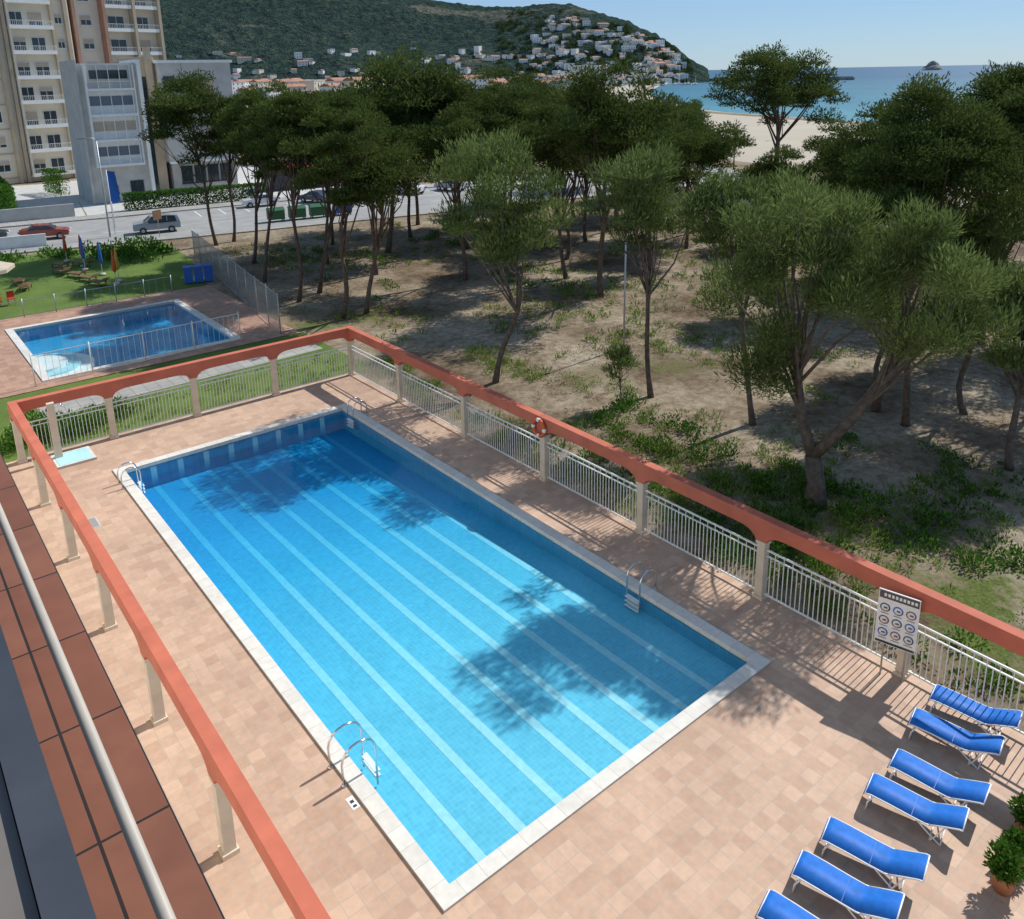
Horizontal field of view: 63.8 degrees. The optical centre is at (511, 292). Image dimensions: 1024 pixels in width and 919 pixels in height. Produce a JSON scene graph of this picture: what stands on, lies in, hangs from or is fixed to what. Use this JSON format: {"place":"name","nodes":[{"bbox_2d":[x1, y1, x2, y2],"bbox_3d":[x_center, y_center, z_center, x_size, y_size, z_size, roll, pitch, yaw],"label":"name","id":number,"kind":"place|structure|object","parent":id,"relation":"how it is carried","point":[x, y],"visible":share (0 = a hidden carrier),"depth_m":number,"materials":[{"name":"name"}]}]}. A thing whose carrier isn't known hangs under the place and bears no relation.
{"place":"outdoors","nodes":[
{"label":"outdoors","id":0,"kind":"place"},
{"bbox_2d":[0,183,84,215],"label":"driveway","id":1,"kind":"structure","parent":0,"point":[31,195],"depth_m":107.57,"materials":[{"name":"concrete"}]},
{"bbox_2d":[0,203,74,222],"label":"garden wall","id":2,"kind":"structure","parent":1,"relation":"on","point":[37,213],"depth_m":89.74,"materials":[{"name":"concrete"}]},
{"bbox_2d":[0,241,206,319],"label":"lawn","id":3,"kind":"structure","parent":0,"point":[35,270],"depth_m":61.99,"materials":[{"name":"green plant"}]},
{"bbox_2d":[0,232,179,263],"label":"hedge","id":4,"kind":"object","parent":3,"relation":"on","point":[126,250],"visible":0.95,"depth_m":70.50,"materials":[{"name":"green plant"}]},
{"bbox_2d":[37,344,322,416],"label":"garden path","id":5,"kind":"structure","parent":0,"point":[83,402],"depth_m":40.92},
{"bbox_2d":[0,332,369,462],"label":"garden lawn","id":6,"kind":"structure","parent":0,"point":[4,418],"depth_m":40.09,"materials":[{"name":"green plant"}]},
{"bbox_2d":[0,394,135,456],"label":"garden shrub","id":7,"kind":"object","parent":6,"relation":"on","point":[9,442],"visible":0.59,"depth_m":34.88,"materials":[{"name":"green plant"}]},
{"bbox_2d":[67,165,333,214],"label":"forecourt paving","id":8,"kind":"structure","parent":0,"point":[89,208],"depth_m":103.45,"materials":[{"name":"concrete"}]},
{"bbox_2d":[59,47,238,204],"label":"white modern house","id":9,"kind":"structure","parent":8,"relation":"on","point":[104,104],"depth_m":101.66,"materials":[{"name":"paint"}]},
{"bbox_2d":[121,182,266,210],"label":"clipped hedge","id":10,"kind":"object","parent":8,"relation":"on","point":[154,195],"visible":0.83,"depth_m":97.75,"materials":[{"name":"green plant"}]},
{"bbox_2d":[0,172,738,254],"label":"pavement","id":11,"kind":"structure","parent":0,"point":[103,216],"depth_m":88.45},
{"bbox_2d":[0,166,739,250],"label":"road","id":12,"kind":"structure","parent":0,"point":[94,231],"depth_m":88.03,"materials":[{"name":"asphalt"}]},
{"bbox_2d":[132,213,180,234],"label":"parked car","id":13,"kind":"object","parent":12,"relation":"on","point":[171,222],"visible":0.93,"depth_m":81.05,"materials":[{"name":"silver metal"}]},
{"bbox_2d":[159,0,708,84],"bbox_3d":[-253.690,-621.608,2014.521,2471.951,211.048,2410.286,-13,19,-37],"label":"forested hill","id":14,"kind":"structure","parent":0,"point":[274,35],"depth_m":1272.34,"materials":[{"name":"plant"}]},
{"bbox_2d":[176,15,687,84],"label":"hillside houses","id":15,"kind":"structure","parent":14,"relation":"on","point":[653,64],"depth_m":1086.72,"materials":[{"name":"ceramic"}]},
{"bbox_2d":[494,9,693,84],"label":"hillside trees","id":16,"kind":"object","parent":14,"relation":"on","point":[688,69],"visible":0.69,"depth_m":1107.78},
{"bbox_2d":[0,84,1023,731],"bbox_3d":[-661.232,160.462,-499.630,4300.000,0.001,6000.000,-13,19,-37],"label":"ground","id":17,"kind":"structure","parent":0,"point":[896,454],"depth_m":39.42,"materials":[{"name":"soil"}]},
{"bbox_2d":[0,0,75,183],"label":"apartment building","id":18,"kind":"structure","parent":17,"relation":"on","point":[36,44],"depth_m":122.61,"materials":[{"name":"paint"}]},
{"bbox_2d":[0,453,224,918],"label":"building","id":19,"kind":"structure","parent":17,"relation":"on","point":[113,881],"depth_m":4.05,"materials":[{"name":"orange tile"}]},
{"bbox_2d":[0,625,96,918],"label":"balcony parapet","id":20,"kind":"structure","parent":19,"relation":"on","point":[41,876],"depth_m":1.57,"materials":[{"name":"paint"}]},
{"bbox_2d":[0,503,175,918],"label":"balcony handrail","id":21,"kind":"object","parent":19,"relation":"on","point":[155,890],"depth_m":1.90,"materials":[{"name":"metal"}]},
{"bbox_2d":[66,0,166,62],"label":"apartment building","id":22,"kind":"structure","parent":17,"relation":"on","point":[107,31],"depth_m":131.38,"materials":[{"name":"paint"}]},
{"bbox_2d":[0,285,298,397],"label":"pool deck","id":23,"kind":"structure","parent":17,"relation":"on","point":[16,375],"depth_m":50.04,"materials":[{"name":"tile"}]},
{"bbox_2d":[5,299,242,381],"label":"pool","id":24,"kind":"structure","parent":23,"relation":"in","point":[38,338],"depth_m":50.81,"materials":[{"name":"liquid"}]},
{"bbox_2d":[34,352,95,376],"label":"pool steps","id":25,"kind":"structure","parent":24,"relation":"on","point":[56,364],"depth_m":44.74,"materials":[{"name":"tile"}]},
{"bbox_2d":[29,311,241,386],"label":"pool fence","id":26,"kind":"object","parent":23,"relation":"on","point":[142,332],"visible":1,"depth_m":43.49,"materials":[{"name":"white metal"}]},
{"bbox_2d":[136,68,244,245],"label":"pine tree","id":27,"kind":"object","parent":17,"relation":"on","point":[183,106],"visible":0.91,"depth_m":70.20,"materials":[{"name":"green plant"}]},
{"bbox_2d":[197,93,252,241],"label":"pine tree","id":28,"kind":"object","parent":17,"relation":"on","point":[215,138],"visible":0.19,"depth_m":74.22,"materials":[{"name":"green plant"}]},
{"bbox_2d":[191,229,280,333],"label":"metal fence","id":29,"kind":"object","parent":17,"relation":"on","point":[199,250],"visible":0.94,"depth_m":55.93,"materials":[{"name":"metal"}]},
{"bbox_2d":[214,81,280,263],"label":"pine tree","id":30,"kind":"object","parent":17,"relation":"on","point":[251,96],"visible":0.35,"depth_m":64.04,"materials":[{"name":"green plant"}]},
{"bbox_2d":[221,99,311,282],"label":"pine tree","id":31,"kind":"object","parent":17,"relation":"on","point":[253,130],"visible":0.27,"depth_m":58.90,"materials":[{"name":"green plant"}]},
{"bbox_2d":[250,79,343,302],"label":"pine tree","id":32,"kind":"object","parent":17,"relation":"on","point":[278,123],"visible":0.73,"depth_m":51.55,"materials":[{"name":"green plant"}]},
{"bbox_2d":[271,87,392,293],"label":"pine tree","id":33,"kind":"object","parent":17,"relation":"on","point":[342,99],"visible":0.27,"depth_m":54.60,"materials":[{"name":"green plant"}]},
{"bbox_2d":[277,105,390,319],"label":"pine tree","id":34,"kind":"object","parent":17,"relation":"on","point":[333,144],"visible":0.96,"depth_m":47.93,"materials":[{"name":"green plant"}]},
{"bbox_2d":[325,96,420,274],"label":"pine tree","id":35,"kind":"object","parent":17,"relation":"on","point":[395,135],"visible":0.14,"depth_m":58.90,"materials":[{"name":"green plant"}]},
{"bbox_2d":[333,139,442,313],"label":"pine tree","id":36,"kind":"object","parent":17,"relation":"on","point":[399,167],"visible":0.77,"depth_m":49.95,"materials":[{"name":"green plant"}]},
{"bbox_2d":[309,44,481,252],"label":"pine tree","id":37,"kind":"object","parent":17,"relation":"on","point":[405,98],"visible":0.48,"depth_m":64.76,"materials":[{"name":"green plant"}]},
{"bbox_2d":[231,72,599,97],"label":"distant town","id":38,"kind":"object","parent":17,"relation":"on","point":[308,85],"visible":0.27,"depth_m":546.25,"materials":[{"name":"ceramic"}]},
{"bbox_2d":[404,74,483,248],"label":"pine tree","id":39,"kind":"object","parent":17,"relation":"on","point":[470,105],"visible":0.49,"depth_m":66.46,"materials":[{"name":"green plant"}]},
{"bbox_2d":[402,101,498,280],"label":"pine tree","id":40,"kind":"object","parent":17,"relation":"on","point":[428,144],"visible":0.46,"depth_m":56.80,"materials":[{"name":"green plant"}]},
{"bbox_2d":[426,125,584,383],"bbox_3d":[-0.323,-1.442,38.179,7.494,12.546,6.304,6,16,25],"label":"tamarisk tree","id":41,"kind":"object","parent":17,"relation":"on","point":[485,193],"visible":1,"depth_m":37.06,"materials":[{"name":"green plant"}]},
{"bbox_2d":[468,77,544,232],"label":"pine tree","id":42,"kind":"object","parent":17,"relation":"on","point":[509,108],"visible":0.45,"depth_m":73.53,"materials":[{"name":"green plant"}]},
{"bbox_2d":[465,64,551,214],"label":"pine tree","id":43,"kind":"object","parent":17,"relation":"on","point":[493,88],"visible":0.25,"depth_m":80.49,"materials":[{"name":"green plant"}]},
{"bbox_2d":[217,200,809,358],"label":"grass tufts","id":44,"kind":"object","parent":17,"relation":"on","point":[613,343],"visible":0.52,"depth_m":59.15,"materials":[{"name":"plant"}]},
{"bbox_2d":[6,374,1023,918],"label":"pool deck","id":45,"kind":"structure","parent":17,"relation":"on","point":[728,806],"depth_m":17.91,"materials":[{"name":"tile"}]},
{"bbox_2d":[46,402,96,469],"bbox_3d":[-17.475,5.466,32.473,1.400,2.400,1.350,-13,19,-37],"label":"outdoor shower","id":46,"kind":"object","parent":45,"relation":"on","point":[60,459],"visible":0.98,"depth_m":32.45,"materials":[{"name":"beige paint"}]},
{"bbox_2d":[93,569,117,631],"bbox_3d":[-11.059,8.317,22.391,0.320,1.830,0.320,-13,19,-37],"label":"fence post","id":47,"kind":"object","parent":45,"relation":"on","point":[109,623],"visible":0.71,"depth_m":22.34,"materials":[{"name":"beige paint"}]},
{"bbox_2d":[103,397,118,439],"bbox_3d":[-16.772,5.228,34.427,0.320,1.830,0.320,-13,19,-37],"label":"fence post","id":48,"kind":"object","parent":45,"relation":"on","point":[111,419],"visible":1,"depth_m":34.35,"materials":[{"name":"beige paint"}]},
{"bbox_2d":[113,383,193,433],"bbox_3d":[-15.420,4.978,35.495,3.220,1.435,0.045,-13,19,-37],"label":"metal railing","id":49,"kind":"object","parent":48,"relation":"attached to","point":[137,400],"visible":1,"depth_m":35.45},
{"bbox_2d":[15,327,348,413],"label":"pergola beam","id":50,"kind":"structure","parent":48,"relation":"on","point":[106,389],"depth_m":35.69,"materials":[{"name":"paint"}]},
{"bbox_2d":[141,655,168,726],"bbox_3d":[-8.288,9.145,19.075,0.320,1.830,0.320,-13,19,-37],"label":"fence post","id":51,"kind":"object","parent":45,"relation":"on","point":[158,716],"visible":0.69,"depth_m":19.03,"materials":[{"name":"beige paint"}]},
{"bbox_2d":[7,401,330,918],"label":"pergola beam","id":52,"kind":"structure","parent":51,"relation":"on","point":[291,881],"depth_m":16.12,"materials":[{"name":"paint"}]},
{"bbox_2d":[188,377,201,416],"bbox_3d":[-14.070,4.617,36.533,0.320,1.830,0.320,-13,19,-37],"label":"fence post","id":53,"kind":"object","parent":45,"relation":"on","point":[195,398],"visible":1,"depth_m":36.45,"materials":[{"name":"beige paint"}]},
{"bbox_2d":[197,364,272,411],"bbox_3d":[-12.633,4.347,37.667,3.440,1.435,0.045,-13,19,-37],"label":"metal railing","id":54,"kind":"object","parent":53,"relation":"attached to","point":[259,367],"visible":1,"depth_m":37.63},
{"bbox_2d":[208,774,239,860],"bbox_3d":[-5.516,9.974,15.760,0.320,1.830,0.320,-13,19,-37],"label":"fence post","id":55,"kind":"object","parent":45,"relation":"on","point":[228,847],"visible":0.69,"depth_m":15.72,"materials":[{"name":"beige paint"}]},
{"bbox_2d":[268,359,280,395],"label":"fence post","id":56,"kind":"object","parent":45,"relation":"on","point":[274,378],"visible":1,"depth_m":38.69,"materials":[{"name":"beige paint"}]},
{"bbox_2d":[276,345,349,390],"bbox_3d":[-9.623,3.666,40.012,3.790,1.435,0.045,-13,19,-37],"label":"metal railing","id":57,"kind":"object","parent":56,"relation":"attached to","point":[318,356],"visible":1,"depth_m":39.93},
{"bbox_2d":[346,340,355,375],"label":"fence post","id":58,"kind":"object","parent":45,"relation":"on","point":[351,361],"visible":0.95,"depth_m":41.14,"materials":[{"name":"beige paint"}]},
{"bbox_2d":[351,345,396,395],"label":"metal railing","id":59,"kind":"object","parent":58,"relation":"attached to","point":[368,379],"visible":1,"depth_m":39.46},
{"bbox_2d":[346,326,1023,656],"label":"pergola beam","id":60,"kind":"structure","parent":58,"relation":"on","point":[764,528],"depth_m":23.19,"materials":[{"name":"paint"}]},
{"bbox_2d":[327,721,380,787],"bbox_3d":[-3.430,10.095,17.839,0.927,1.370,0.740,-13,19,-37],"label":"pool ladder","id":61,"kind":"object","parent":45,"relation":"on","point":[371,765],"visible":1,"depth_m":17.86,"materials":[{"name":"silver metal"}]},
{"bbox_2d":[112,403,771,912],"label":"swimming pool","id":62,"kind":"structure","parent":45,"relation":"in","point":[500,681],"depth_m":22.90,"materials":[{"name":"liquid"}]},
{"bbox_2d":[459,395,469,437],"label":"fence post","id":63,"kind":"object","parent":45,"relation":"on","point":[464,419],"visible":0.93,"depth_m":33.82,"materials":[{"name":"beige paint"}]},
{"bbox_2d":[401,370,460,430],"bbox_3d":[-3.532,4.661,35.831,0.045,1.435,4.790,-13,19,-37],"label":"metal railing","id":64,"kind":"object","parent":63,"relation":"attached to","point":[424,385],"visible":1,"depth_m":35.77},
{"bbox_2d":[539,434,550,481],"bbox_3d":[1.207,6.022,30.146,0.320,1.830,0.320,-13,19,-37],"label":"fence post","id":65,"kind":"object","parent":45,"relation":"on","point":[544,460],"visible":0.83,"depth_m":30.07,"materials":[{"name":"beige paint"}]},
{"bbox_2d":[466,402,539,472],"bbox_3d":[-0.367,5.607,32.044,0.045,1.435,4.740,-13,19,-37],"label":"metal railing","id":66,"kind":"object","parent":65,"relation":"attached to","point":[512,429],"visible":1,"depth_m":31.96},
{"bbox_2d":[547,441,636,524],"bbox_3d":[2.704,6.525,28.371,0.045,1.435,4.490,-13,19,-37],"label":"metal railing","id":67,"kind":"object","parent":65,"relation":"attached to","point":[600,468],"visible":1,"depth_m":28.28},
{"bbox_2d":[752,539,770,600],"bbox_3d":[7.033,7.763,23.175,0.320,1.830,0.320,-13,19,-37],"label":"fence post","id":68,"kind":"object","parent":45,"relation":"on","point":[761,574],"visible":0.83,"depth_m":23.11,"materials":[{"name":"beige paint"}]},
{"bbox_2d":[644,490,756,588],"bbox_3d":[5.617,7.395,24.886,0.045,1.435,4.240,-13,19,-37],"label":"metal railing","id":69,"kind":"object","parent":68,"relation":"attached to","point":[711,528],"visible":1,"depth_m":24.75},
{"bbox_2d":[755,889,818,918],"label":"sun lounger","id":70,"kind":"object","parent":45,"relation":"on","point":[775,904],"visible":1,"depth_m":14.29,"materials":[{"name":"blue fabric"}]},
{"bbox_2d":[790,850,904,918],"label":"sun lounger","id":71,"kind":"object","parent":45,"relation":"on","point":[844,889],"visible":1,"depth_m":14.63,"materials":[{"name":"blue fabric"}]},
{"bbox_2d":[819,816,929,891],"bbox_3d":[6.730,10.498,15.355,1.796,0.598,0.642,10,18,35],"label":"sun lounger","id":72,"kind":"object","parent":45,"relation":"on","point":[876,855],"visible":0.95,"depth_m":15.29,"materials":[{"name":"blue fabric"}]},
{"bbox_2d":[874,587,921,682],"bbox_3d":[9.254,8.316,19.863,0.920,2.380,0.098,10,18,36],"label":"pool rules sign","id":73,"kind":"object","parent":45,"relation":"on","point":[897,620],"visible":1,"depth_m":19.72,"materials":[{"name":"white paint"}]},
{"bbox_2d":[893,649,911,679],"bbox_3d":[9.615,8.535,20.086,0.320,1.830,0.320,-13,19,-37],"label":"fence post","id":74,"kind":"object","parent":45,"relation":"on","point":[897,670],"visible":0.38,"depth_m":20.16,"materials":[{"name":"beige paint"}]},
{"bbox_2d":[764,549,895,665],"bbox_3d":[8.325,8.205,21.645,0.045,1.435,3.840,-13,19,-37],"label":"metal railing","id":75,"kind":"object","parent":74,"relation":"attached to","point":[836,590],"visible":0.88,"depth_m":21.69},
{"bbox_2d":[908,623,1023,734],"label":"metal railing","id":76,"kind":"object","parent":74,"relation":"attached to","point":[962,646],"visible":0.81,"depth_m":18.97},
{"bbox_2d":[863,772,969,845],"bbox_3d":[7.977,10.218,16.317,1.796,0.598,0.642,10,19,37],"label":"sun lounger","id":77,"kind":"object","parent":45,"relation":"on","point":[918,808],"visible":1,"depth_m":16.24,"materials":[{"name":"blue fabric"}]},
{"bbox_2d":[887,748,991,806],"bbox_3d":[8.724,10.053,16.887,1.796,0.598,0.642,12,19,40],"label":"sun lounger","id":78,"kind":"object","parent":45,"relation":"on","point":[941,783],"visible":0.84,"depth_m":16.83,"materials":[{"name":"blue fabric"}]},
{"bbox_2d":[907,708,1004,769],"bbox_3d":[9.681,9.735,18.014,1.796,0.598,0.642,11,19,38],"label":"sun lounger","id":79,"kind":"object","parent":45,"relation":"on","point":[958,737],"visible":1,"depth_m":17.93,"materials":[{"name":"blue fabric"}]},
{"bbox_2d":[928,684,1022,734],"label":"sun lounger","id":80,"kind":"object","parent":45,"relation":"on","point":[978,712],"visible":0.91,"depth_m":18.64,"materials":[{"name":"blue fabric"}]},
{"bbox_2d":[982,833,1023,896],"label":"potted plant","id":81,"kind":"object","parent":45,"relation":"on","point":[1004,863],"visible":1,"depth_m":14.75,"materials":[{"name":"green plant"}]},
{"bbox_2d":[502,99,598,278],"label":"pine tree","id":82,"kind":"object","parent":17,"relation":"on","point":[541,147],"visible":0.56,"depth_m":57.35,"materials":[{"name":"green plant"}]},
{"bbox_2d":[527,104,605,259],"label":"pine tree","id":83,"kind":"object","parent":17,"relation":"on","point":[580,174],"visible":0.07,"depth_m":64.36,"materials":[{"name":"green plant"}]},
{"bbox_2d":[532,52,688,297],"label":"pine tree","id":84,"kind":"object","parent":17,"relation":"on","point":[624,125],"visible":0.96,"depth_m":50.88,"materials":[{"name":"green plant"}]},
{"bbox_2d":[599,342,640,401],"bbox_3d":[4.842,3.679,36.795,1.794,3.171,2.040,-4,15,-12],"label":"sapling tree","id":85,"kind":"object","parent":17,"relation":"on","point":[621,355],"visible":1,"depth_m":36.40,"materials":[{"name":"green plant"}]},
{"bbox_2d":[220,231,1023,624],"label":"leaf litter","id":86,"kind":"object","parent":17,"relation":"on","point":[606,347],"visible":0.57,"depth_m":46.39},
{"bbox_2d":[574,137,713,397],"bbox_3d":[5.574,-0.904,36.802,5.294,12.013,6.167,-5,15,-15],"label":"tamarisk tree","id":87,"kind":"object","parent":17,"relation":"on","point":[648,215],"visible":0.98,"depth_m":35.25,"materials":[{"name":"green plant"}]},
{"bbox_2d":[268,224,1023,699],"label":"undergrowth shrubs","id":88,"kind":"object","parent":17,"relation":"on","point":[772,490],"visible":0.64,"depth_m":28.31,"materials":[{"name":"green plant"}]},
{"bbox_2d":[610,116,707,269],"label":"pine tree","id":89,"kind":"object","parent":17,"relation":"on","point":[689,140],"visible":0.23,"depth_m":59.86,"materials":[{"name":"green plant"}]},
{"bbox_2d":[358,274,1023,619],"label":"undergrowth weeds","id":90,"kind":"object","parent":17,"relation":"on","point":[539,375],"visible":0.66,"depth_m":31.05,"materials":[{"name":"green plant"}]},
{"bbox_2d":[656,103,744,248],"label":"pine tree","id":91,"kind":"object","parent":17,"relation":"on","point":[715,150],"visible":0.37,"depth_m":65.11,"materials":[{"name":"green plant"}]},
{"bbox_2d":[666,166,790,425],"bbox_3d":[9.026,0.297,34.109,4.838,10.932,4.275,8,17,31],"label":"tamarisk tree","id":92,"kind":"object","parent":17,"relation":"on","point":[715,189],"visible":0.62,"depth_m":33.00,"materials":[{"name":"green plant"}]},
{"bbox_2d":[701,39,850,161],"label":"pine tree","id":93,"kind":"object","parent":17,"relation":"on","point":[771,82],"visible":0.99,"depth_m":100.40,"materials":[{"name":"green plant"}]},
{"bbox_2d":[730,144,827,201],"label":"pine tree","id":94,"kind":"object","parent":17,"relation":"on","point":[784,153],"visible":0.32,"depth_m":68.23,"materials":[{"name":"green plant"}]},
{"bbox_2d":[801,117,860,188],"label":"pine tree","id":95,"kind":"object","parent":17,"relation":"on","point":[811,142],"visible":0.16,"depth_m":80.24,"materials":[{"name":"green plant"}]},
{"bbox_2d":[690,162,1023,511],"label":"tamarisk tree","id":96,"kind":"object","parent":17,"relation":"on","point":[778,347],"visible":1,"depth_m":25.47,"materials":[{"name":"green plant"}]},
{"bbox_2d":[813,95,903,226],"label":"pine tree","id":97,"kind":"object","parent":17,"relation":"on","point":[832,149],"visible":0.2,"depth_m":58.52,"materials":[{"name":"green plant"}]},
{"bbox_2d":[830,140,958,426],"bbox_3d":[15.331,-0.262,33.504,3.792,12.095,5.481,-2,15,-4],"label":"pine tree","id":98,"kind":"object","parent":17,"relation":"on","point":[921,183],"visible":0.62,"depth_m":31.55,"materials":[{"name":"green plant"}]},
{"bbox_2d":[835,86,1009,299],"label":"pine tree","id":99,"kind":"object","parent":17,"relation":"on","point":[850,155],"visible":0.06,"depth_m":51.13,"materials":[{"name":"green plant"}]},
{"bbox_2d":[844,70,1023,412],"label":"pine tree","id":100,"kind":"object","parent":17,"relation":"on","point":[963,144],"visible":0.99,"depth_m":31.59,"materials":[{"name":"green plant"}]},
{"bbox_2d":[923,189,1023,414],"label":"pine tree","id":101,"kind":"object","parent":17,"relation":"on","point":[996,225],"visible":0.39,"depth_m":32.81,"materials":[{"name":"green plant"}]},
{"bbox_2d":[937,59,1023,344],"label":"pine tree","id":102,"kind":"object","parent":17,"relation":"on","point":[1007,83],"visible":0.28,"depth_m":40.47,"materials":[{"name":"green plant"}]},
{"bbox_2d":[964,256,1023,471],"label":"tamarisk tree","id":103,"kind":"object","parent":17,"relation":"on","point":[1013,356],"visible":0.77,"depth_m":29.27,"materials":[{"name":"green plant"}]},
{"bbox_2d":[436,0,1023,69],"label":"sky","id":104,"kind":"structure","parent":0,"point":[859,33],"materials":[{"name":"blue"}]},
{"bbox_2d":[606,83,1007,190],"bbox_3d":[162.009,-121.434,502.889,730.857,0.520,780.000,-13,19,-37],"label":"sandy beach","id":105,"kind":"structure","parent":0,"point":[799,132],"depth_m":191.50,"materials":[{"name":"sand"}]},
{"bbox_2d":[651,64,1023,121],"bbox_3d":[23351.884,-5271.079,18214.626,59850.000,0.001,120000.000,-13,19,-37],"label":"sea","id":106,"kind":"structure","parent":0,"point":[871,85],"depth_m":657.16,"materials":[{"name":"liquid"}]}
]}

